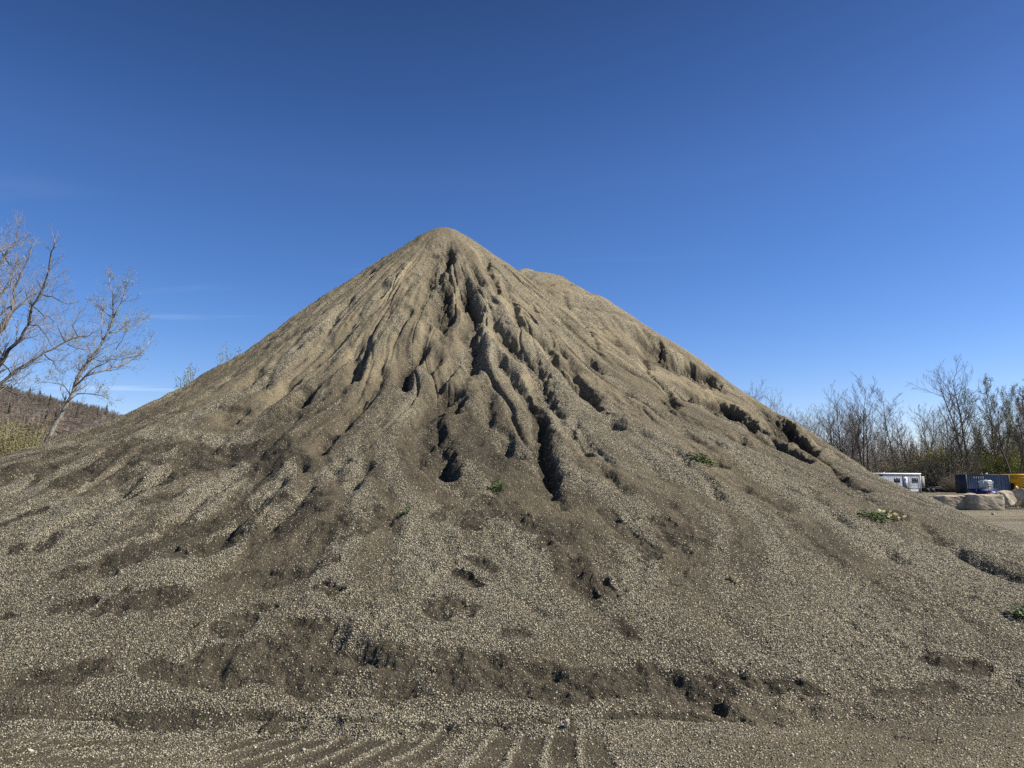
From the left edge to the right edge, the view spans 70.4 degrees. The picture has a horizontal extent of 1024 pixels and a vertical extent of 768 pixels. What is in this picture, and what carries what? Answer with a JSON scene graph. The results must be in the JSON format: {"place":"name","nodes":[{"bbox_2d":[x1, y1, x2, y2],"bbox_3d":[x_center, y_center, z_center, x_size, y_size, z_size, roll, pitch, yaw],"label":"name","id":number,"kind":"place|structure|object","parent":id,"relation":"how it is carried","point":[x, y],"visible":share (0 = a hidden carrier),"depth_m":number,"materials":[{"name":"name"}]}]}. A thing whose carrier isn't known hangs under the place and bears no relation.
{"place":"outdoors","nodes":[
{"label":"outdoors","id":0,"kind":"place"},
{"bbox_2d":[0,391,111,443],"bbox_3d":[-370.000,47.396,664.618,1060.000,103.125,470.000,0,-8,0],"label":"hill","id":1,"kind":"structure","parent":0,"point":[62,421],"depth_m":571.84,"materials":[{"name":"brown plant"}]},
{"bbox_2d":[7,385,107,419],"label":"hill evergreens","id":2,"kind":"object","parent":1,"relation":"on","point":[49,401],"visible":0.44,"depth_m":584.31,"materials":[{"name":"green plant"}]},
{"bbox_2d":[0,383,122,444],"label":"hill woods","id":3,"kind":"object","parent":1,"relation":"on","point":[82,410],"visible":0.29,"depth_m":583.02,"materials":[{"name":"brown plant"}]},
{"bbox_2d":[0,492,1023,767],"bbox_3d":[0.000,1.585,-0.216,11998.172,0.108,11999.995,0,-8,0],"label":"ground","id":4,"kind":"structure","parent":0,"point":[562,748],"depth_m":4.42,"materials":[{"name":"grey gravel"}]},
{"bbox_2d":[0,416,33,452],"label":"willow bush","id":5,"kind":"object","parent":4,"relation":"on","point":[11,435],"visible":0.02,"depth_m":46.71,"materials":[{"name":"green plant"}]},
{"bbox_2d":[0,408,67,454],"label":"willow bush","id":6,"kind":"object","parent":4,"relation":"on","point":[5,450],"visible":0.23,"depth_m":43.73,"materials":[{"name":"green plant"}]},
{"bbox_2d":[0,209,116,425],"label":"bare tree","id":7,"kind":"object","parent":4,"relation":"on","point":[5,323],"visible":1,"depth_m":22.89,"materials":[{"name":"grey plant"}]},
{"bbox_2d":[26,265,157,442],"bbox_3d":[-14.737,-0.387,25.261,3.912,7.929,3.057,2,-8,-14],"label":"leaning tree","id":8,"kind":"object","parent":4,"relation":"on","point":[82,370],"visible":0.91,"depth_m":25.43,"materials":[{"name":"grey plant"}]},
{"bbox_2d":[174,347,243,387],"bbox_3d":[-20.522,2.720,48.121,4.900,11.083,3.940,-3,-8,23],"label":"budding tree","id":9,"kind":"object","parent":4,"relation":"on","point":[190,372],"visible":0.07,"depth_m":48.47,"materials":[{"name":"green plant"}]},
{"bbox_2d":[216,342,239,365],"bbox_3d":[-18.559,2.585,49.513,3.743,11.748,4.655,3,-8,-24],"label":"budding tree","id":10,"kind":"object","parent":4,"relation":"on","point":[223,356],"visible":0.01,"depth_m":51.28,"materials":[{"name":"green plant"}]},
{"bbox_2d":[0,227,1023,742],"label":"gravel pile","id":11,"kind":"object","parent":4,"relation":"on","point":[450,319],"visible":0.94,"depth_m":7.31,"materials":[{"name":"beige gravel"}]},
{"bbox_2d":[491,480,507,492],"bbox_3d":[-0.151,1.177,8.334,0.233,0.153,0.206,0,-8,0],"label":"weed","id":12,"kind":"object","parent":11,"relation":"on","point":[498,488],"visible":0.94,"depth_m":8.33,"materials":[{"name":"green plant"}]},
{"bbox_2d":[688,451,717,465],"bbox_3d":[2.522,0.984,9.564,0.399,0.215,0.311,-1,-8,10],"label":"weed","id":13,"kind":"object","parent":11,"relation":"on","point":[701,455],"visible":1,"depth_m":9.57,"materials":[{"name":"green plant"}]},
{"bbox_2d":[728,574,738,581],"bbox_3d":[2.044,1.791,6.678,0.109,0.082,0.079,-6,-10,36],"label":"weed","id":14,"kind":"object","parent":11,"relation":"on","point":[733,579],"visible":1,"depth_m":6.68,"materials":[{"name":"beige plant"}]},
{"bbox_2d":[858,509,891,523],"bbox_3d":[4.234,1.546,8.487,0.328,0.158,0.352,4,-9,-28],"label":"weed","id":15,"kind":"object","parent":11,"relation":"on","point":[873,515],"visible":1,"depth_m":8.47,"materials":[{"name":"green plant"}]},
{"bbox_2d":[874,509,906,520],"bbox_3d":[4.469,1.556,8.601,0.367,0.151,0.272,-4,-9,27],"label":"dry weed","id":16,"kind":"object","parent":11,"relation":"on","point":[885,511],"visible":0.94,"depth_m":8.60,"materials":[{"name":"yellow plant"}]},
{"bbox_2d":[1009,605,1023,618],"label":"weed","id":17,"kind":"object","parent":11,"relation":"on","point":[1014,610],"visible":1,"depth_m":6.36,"materials":[{"name":"green plant"}]},
{"bbox_2d":[564,719,569,727],"bbox_3d":[0.357,2.206,4.714,0.030,0.062,0.038,7,-11,-44],"label":"pebble","id":18,"kind":"object","parent":4,"relation":"on","point":[566,722],"visible":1,"depth_m":4.71,"materials":[{"name":"white stone"}]},
{"bbox_2d":[746,381,770,401],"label":"bare tree","id":19,"kind":"object","parent":4,"relation":"on","point":[756,392],"visible":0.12,"depth_m":135.98,"materials":[{"name":"grey plant"}]},
{"bbox_2d":[764,385,792,418],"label":"bare tree","id":20,"kind":"object","parent":4,"relation":"on","point":[774,406],"visible":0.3,"depth_m":130.25,"materials":[{"name":"grey plant"}]},
{"bbox_2d":[782,406,804,427],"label":"bare tree","id":21,"kind":"object","parent":4,"relation":"on","point":[794,415],"visible":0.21,"depth_m":130.09,"materials":[{"name":"grey plant"}]},
{"bbox_2d":[790,411,812,428],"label":"bare tree","id":22,"kind":"object","parent":4,"relation":"on","point":[800,421],"visible":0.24,"depth_m":124.48,"materials":[{"name":"grey plant"}]},
{"bbox_2d":[805,405,824,440],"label":"bare tree","id":23,"kind":"object","parent":4,"relation":"on","point":[813,422],"visible":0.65,"depth_m":122.13,"materials":[{"name":"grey plant"}]},
{"bbox_2d":[807,408,825,432],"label":"bare tree","id":24,"kind":"object","parent":4,"relation":"on","point":[816,423],"visible":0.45,"depth_m":129.80,"materials":[{"name":"grey plant"}]},
{"bbox_2d":[810,399,844,453],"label":"bare tree","id":25,"kind":"object","parent":4,"relation":"on","point":[832,438],"visible":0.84,"depth_m":125.41,"materials":[{"name":"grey plant"}]},
{"bbox_2d":[813,405,843,448],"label":"bare tree","id":26,"kind":"object","parent":4,"relation":"on","point":[828,427],"visible":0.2,"depth_m":136.23,"materials":[{"name":"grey plant"}]},
{"bbox_2d":[822,415,849,457],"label":"bare tree","id":27,"kind":"object","parent":4,"relation":"on","point":[835,436],"visible":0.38,"depth_m":129.88,"materials":[{"name":"grey plant"}]},
{"bbox_2d":[822,409,866,454],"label":"bare tree","id":28,"kind":"object","parent":4,"relation":"on","point":[844,431],"visible":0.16,"depth_m":137.63,"materials":[{"name":"grey plant"}]},
{"bbox_2d":[824,380,865,461],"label":"bare tree","id":29,"kind":"object","parent":4,"relation":"on","point":[853,453],"visible":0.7,"depth_m":125.74,"materials":[{"name":"grey plant"}]},
{"bbox_2d":[840,412,864,462],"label":"bare tree","id":30,"kind":"object","parent":4,"relation":"on","point":[847,418],"visible":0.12,"depth_m":136.35,"materials":[{"name":"grey plant"}]},
{"bbox_2d":[833,408,874,462],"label":"bare tree","id":31,"kind":"object","parent":4,"relation":"on","point":[845,422],"visible":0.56,"depth_m":126.17,"materials":[{"name":"grey plant"}]},
{"bbox_2d":[838,408,876,460],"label":"bare tree","id":32,"kind":"object","parent":4,"relation":"on","point":[855,431],"visible":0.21,"depth_m":134.51,"materials":[{"name":"grey plant"}]},
{"bbox_2d":[839,372,885,469],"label":"bare tree","id":33,"kind":"object","parent":4,"relation":"on","point":[858,438],"visible":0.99,"depth_m":121.71,"materials":[{"name":"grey plant"}]},
{"bbox_2d":[860,401,882,471],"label":"bare tree","id":34,"kind":"object","parent":4,"relation":"on","point":[873,449],"visible":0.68,"depth_m":122.45,"materials":[{"name":"grey plant"}]},
{"bbox_2d":[864,426,886,472],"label":"bare tree","id":35,"kind":"object","parent":4,"relation":"on","point":[875,456],"visible":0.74,"depth_m":123.35,"materials":[{"name":"grey plant"}]},
{"bbox_2d":[866,432,884,469],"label":"bare tree","id":36,"kind":"object","parent":4,"relation":"on","point":[877,451],"visible":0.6,"depth_m":124.60,"materials":[{"name":"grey plant"}]},
{"bbox_2d":[856,452,906,472],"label":"brown bush","id":37,"kind":"object","parent":4,"relation":"on","point":[883,460],"visible":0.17,"depth_m":127.17,"materials":[{"name":"brown plant"}]},
{"bbox_2d":[868,417,897,464],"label":"bare tree","id":38,"kind":"object","parent":4,"relation":"on","point":[883,448],"visible":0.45,"depth_m":138.21,"materials":[{"name":"grey plant"}]},
{"bbox_2d":[880,441,885,470],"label":"bare tree","id":39,"kind":"object","parent":4,"relation":"on","point":[884,457],"visible":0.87,"depth_m":122.12,"materials":[{"name":"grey plant"}]},
{"bbox_2d":[866,431,900,466],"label":"bare tree","id":40,"kind":"object","parent":4,"relation":"on","point":[881,450],"visible":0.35,"depth_m":134.88,"materials":[{"name":"grey plant"}]},
{"bbox_2d":[868,384,911,472],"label":"bare tree","id":41,"kind":"object","parent":4,"relation":"on","point":[886,431],"visible":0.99,"depth_m":121.07,"materials":[{"name":"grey plant"}]},
{"bbox_2d":[864,460,925,477],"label":"brown bush","id":42,"kind":"object","parent":4,"relation":"on","point":[880,470],"visible":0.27,"depth_m":120.30,"materials":[{"name":"brown plant"}]},
{"bbox_2d":[887,425,907,463],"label":"bare tree","id":43,"kind":"object","parent":4,"relation":"on","point":[895,453],"visible":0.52,"depth_m":129.32,"materials":[{"name":"grey plant"}]},
{"bbox_2d":[873,472,922,492],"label":"site office","id":44,"kind":"structure","parent":4,"relation":"on","point":[911,481],"depth_m":106.85,"materials":[{"name":"white metal"}]},
{"bbox_2d":[903,476,908,487],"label":"door","id":45,"kind":"structure","parent":44,"relation":"in","point":[905,479],"depth_m":106.82,"materials":[{"name":"white metal"}]},
{"bbox_2d":[912,478,917,482],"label":"window","id":46,"kind":"structure","parent":44,"relation":"in","point":[914,480],"depth_m":107.60,"materials":[{"name":"black glass"}]},
{"bbox_2d":[890,420,907,463],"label":"bare tree","id":47,"kind":"object","parent":4,"relation":"on","point":[901,439],"visible":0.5,"depth_m":135.76,"materials":[{"name":"grey plant"}]},
{"bbox_2d":[885,407,918,465],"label":"bare tree","id":48,"kind":"object","parent":4,"relation":"on","point":[904,454],"visible":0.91,"depth_m":122.11,"materials":[{"name":"grey plant"}]},
{"bbox_2d":[871,456,934,479],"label":"brown bush","id":49,"kind":"object","parent":4,"relation":"on","point":[901,463],"visible":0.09,"depth_m":123.58,"materials":[{"name":"brown plant"}]},
{"bbox_2d":[901,431,921,462],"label":"bare tree","id":50,"kind":"object","parent":4,"relation":"on","point":[911,448],"visible":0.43,"depth_m":129.59,"materials":[{"name":"grey plant"}]},
{"bbox_2d":[890,462,934,489],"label":"green bush","id":51,"kind":"object","parent":4,"relation":"on","point":[914,472],"visible":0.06,"depth_m":120.21,"materials":[{"name":"green plant"}]},
{"bbox_2d":[881,462,947,491],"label":"brown bush","id":52,"kind":"object","parent":4,"relation":"on","point":[931,480],"visible":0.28,"depth_m":118.22,"materials":[{"name":"brown plant"}]},
{"bbox_2d":[920,476,924,487],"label":"sheet panel","id":53,"kind":"object","parent":4,"relation":"on","point":[922,482],"visible":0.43,"depth_m":111.48,"materials":[{"name":"white metal"}]},
{"bbox_2d":[825,433,1021,471],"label":"woods","id":54,"kind":"object","parent":4,"relation":"on","point":[911,441],"visible":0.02,"depth_m":150.51,"materials":[{"name":"brown plant"}]},
{"bbox_2d":[913,404,933,453],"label":"bare tree","id":55,"kind":"object","parent":4,"relation":"on","point":[924,425],"visible":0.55,"depth_m":136.31,"materials":[{"name":"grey plant"}]},
{"bbox_2d":[908,406,940,454],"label":"bare tree","id":56,"kind":"object","parent":4,"relation":"on","point":[921,437],"visible":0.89,"depth_m":126.46,"materials":[{"name":"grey plant"}]},
{"bbox_2d":[917,723,942,743],"bbox_3d":[2.585,2.156,4.481,0.157,0.131,0.065,-1,-8,10],"label":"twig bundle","id":57,"kind":"object","parent":4,"relation":"on","point":[937,739],"visible":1,"depth_m":4.48,"materials":[{"name":"brown wood"}]},
{"bbox_2d":[896,449,968,478],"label":"brown bush","id":58,"kind":"object","parent":4,"relation":"on","point":[927,462],"visible":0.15,"depth_m":122.10,"materials":[{"name":"brown plant"}]},
{"bbox_2d":[921,488,943,491],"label":"flatbed trailer","id":59,"kind":"object","parent":4,"relation":"on","point":[929,489],"visible":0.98,"depth_m":108.76,"materials":[{"name":"metal"}]},
{"bbox_2d":[915,403,951,457],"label":"bare tree","id":60,"kind":"object","parent":4,"relation":"on","point":[933,430],"visible":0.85,"depth_m":126.53,"materials":[{"name":"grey plant"}]},
{"bbox_2d":[923,479,947,491],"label":"soil heap","id":61,"kind":"object","parent":4,"relation":"on","point":[937,490],"visible":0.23,"depth_m":118.28,"materials":[{"name":"soil"}]},
{"bbox_2d":[910,440,964,479],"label":"green bush","id":62,"kind":"object","parent":4,"relation":"on","point":[940,452],"visible":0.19,"depth_m":121.91,"materials":[{"name":"green plant"}]},
{"bbox_2d":[936,403,952,456],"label":"bare tree","id":63,"kind":"object","parent":4,"relation":"on","point":[943,422],"visible":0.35,"depth_m":138.30,"materials":[{"name":"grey plant"}]},
{"bbox_2d":[905,446,985,491],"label":"brown bush","id":64,"kind":"object","parent":4,"relation":"on","point":[954,468],"visible":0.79,"depth_m":117.13,"materials":[{"name":"brown plant"}]},
{"bbox_2d":[928,413,963,455],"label":"bare tree","id":65,"kind":"object","parent":4,"relation":"on","point":[941,435],"visible":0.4,"depth_m":129.30,"materials":[{"name":"grey plant"}]},
{"bbox_2d":[939,482,955,491],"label":"soil heap","id":66,"kind":"object","parent":4,"relation":"on","point":[944,485],"visible":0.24,"depth_m":113.00,"materials":[{"name":"soil"}]},
{"bbox_2d":[907,354,989,472],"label":"bare tree","id":67,"kind":"object","parent":4,"relation":"on","point":[960,416],"visible":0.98,"depth_m":119.03,"materials":[{"name":"brown plant"}]},
{"bbox_2d":[935,421,963,451],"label":"bare tree","id":68,"kind":"object","parent":4,"relation":"on","point":[944,436],"visible":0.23,"depth_m":132.51,"materials":[{"name":"grey plant"}]},
{"bbox_2d":[933,495,965,509],"bbox_3d":[25.463,6.874,42.061,1.783,0.858,1.120,1,-8,-7],"label":"stone slab","id":69,"kind":"object","parent":4,"relation":"on","point":[957,502],"depth_m":41.54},
{"bbox_2d":[935,468,973,491],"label":"brown bush","id":70,"kind":"object","parent":4,"relation":"on","point":[949,484],"visible":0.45,"depth_m":111.62,"materials":[{"name":"brown plant"}]},
{"bbox_2d":[941,421,976,479],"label":"bare tree","id":71,"kind":"object","parent":4,"relation":"on","point":[952,454],"visible":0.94,"depth_m":117.39,"materials":[{"name":"grey plant"}]},
{"bbox_2d":[937,465,991,479],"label":"brown bush","id":72,"kind":"object","parent":4,"relation":"on","point":[972,472],"visible":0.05,"depth_m":118.33,"materials":[{"name":"brown plant"}]},
{"bbox_2d":[950,435,980,465],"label":"bare tree","id":73,"kind":"object","parent":4,"relation":"on","point":[976,455],"visible":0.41,"depth_m":119.98,"materials":[{"name":"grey plant"}]},
{"bbox_2d":[960,422,983,457],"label":"bare tree","id":74,"kind":"object","parent":4,"relation":"on","point":[973,442],"visible":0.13,"depth_m":128.65,"materials":[{"name":"grey plant"}]},
{"bbox_2d":[945,446,1009,474],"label":"green bush","id":75,"kind":"object","parent":4,"relation":"on","point":[989,465],"visible":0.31,"depth_m":120.04,"materials":[{"name":"green plant"}]},
{"bbox_2d":[967,415,994,461],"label":"bare tree","id":76,"kind":"object","parent":4,"relation":"on","point":[983,444],"visible":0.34,"depth_m":123.84,"materials":[{"name":"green plant"}]},
{"bbox_2d":[955,475,1010,492],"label":"shipping container","id":77,"kind":"object","parent":4,"relation":"on","point":[963,483],"visible":0.62,"depth_m":100.20,"materials":[{"name":"blue metal"}]},
{"bbox_2d":[967,411,999,458],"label":"bare tree","id":78,"kind":"object","parent":4,"relation":"on","point":[984,440],"visible":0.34,"depth_m":125.15,"materials":[{"name":"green plant"}]},
{"bbox_2d":[957,373,1017,470],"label":"budding tree","id":79,"kind":"object","parent":4,"relation":"on","point":[987,385],"visible":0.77,"depth_m":121.01,"materials":[{"name":"dark twig"},{"name":"dark bark"},{"name":"green leaves"}]},
{"bbox_2d":[983,418,999,472],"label":"bare tree","id":80,"kind":"object","parent":4,"relation":"on","point":[992,444],"visible":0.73,"depth_m":120.83,"materials":[{"name":"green plant"}]},
{"bbox_2d":[976,444,1020,472],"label":"green bush","id":81,"kind":"object","parent":4,"relation":"on","point":[1001,456],"visible":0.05,"depth_m":124.24,"materials":[{"name":"green plant"}]},
{"bbox_2d":[986,435,1011,460],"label":"bare tree","id":82,"kind":"object","parent":4,"relation":"on","point":[1003,448],"visible":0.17,"depth_m":124.68,"materials":[{"name":"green plant"}]},
{"bbox_2d":[982,413,1017,451],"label":"bare tree","id":83,"kind":"object","parent":4,"relation":"on","point":[993,427],"visible":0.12,"depth_m":133.18,"materials":[{"name":"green plant"}]},
{"bbox_2d":[980,387,1023,473],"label":"bare tree","id":84,"kind":"object","parent":4,"relation":"on","point":[1018,439],"visible":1,"depth_m":117.53,"materials":[{"name":"brown plant"}]},
{"bbox_2d":[994,490,1016,505],"bbox_3d":[30.871,7.213,45.501,1.247,1.105,1.110,0,-8,0],"label":"boulder","id":85,"kind":"object","parent":4,"relation":"on","point":[1010,499],"visible":0.51,"depth_m":45.09,"materials":[{"name":"beige stone"}]},
{"bbox_2d":[994,446,1022,474],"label":"green bush","id":86,"kind":"object","parent":4,"relation":"on","point":[1011,461],"visible":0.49,"depth_m":119.72,"materials":[{"name":"green plant"}]},
{"bbox_2d":[998,397,1023,452],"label":"budding tree","id":87,"kind":"object","parent":4,"relation":"on","point":[1010,414],"visible":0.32,"depth_m":125.87,"materials":[{"name":"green plant"}]},
{"bbox_2d":[999,379,1023,446],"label":"bare tree","id":88,"kind":"object","parent":4,"relation":"on","point":[1017,402],"visible":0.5,"depth_m":120.34,"materials":[{"name":"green plant"}]},
{"bbox_2d":[1009,496,1023,506],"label":"dry weed","id":89,"kind":"object","parent":4,"relation":"on","point":[1017,504],"visible":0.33,"depth_m":46.27,"materials":[{"name":"brown plant"}]},
{"bbox_2d":[1011,488,1023,505],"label":"boulder","id":90,"kind":"object","parent":4,"relation":"on","point":[1018,493],"visible":0.42,"depth_m":49.20,"materials":[{"name":"grey stone"}]},
{"bbox_2d":[0,227,1023,767],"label":"loose gravel","id":91,"kind":"structure","parent":0,"point":[426,739],"depth_m":5.85,"materials":[{"name":"beige gravel"}]},
{"bbox_2d":[892,734,911,739],"bbox_3d":[2.433,2.204,4.549,0.137,0.034,0.055,2,-8,-16],"label":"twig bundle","id":92,"kind":"object","parent":91,"relation":"on","point":[901,737],"visible":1,"depth_m":4.54,"materials":[{"name":"brown wood"}]},
{"bbox_2d":[0,0,1023,462],"label":"sky","id":93,"kind":"structure","parent":0,"point":[800,196],"materials":[{"name":"blue"}]},
{"bbox_2d":[967,489,997,493],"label":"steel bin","id":94,"kind":"object","parent":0,"point":[980,491],"visible":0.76,"depth_m":94.99,"materials":[{"name":"blue metal"}]},
{"bbox_2d":[978,479,993,488],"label":"water tote","id":95,"kind":"object","parent":94,"relation":"on","point":[984,484],"visible":1,"depth_m":95.25,"materials":[{"name":"plastic"}]},
{"bbox_2d":[964,494,1004,509],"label":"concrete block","id":96,"kind":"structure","parent":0,"point":[984,501],"depth_m":40.92,"materials":[{"name":"beige concrete"}]},
{"bbox_2d":[1001,474,1023,490],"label":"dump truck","id":97,"kind":"object","parent":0,"point":[1016,481],"visible":0.45,"depth_m":103.11,"materials":[{"name":"yellow paint"}]}
]}

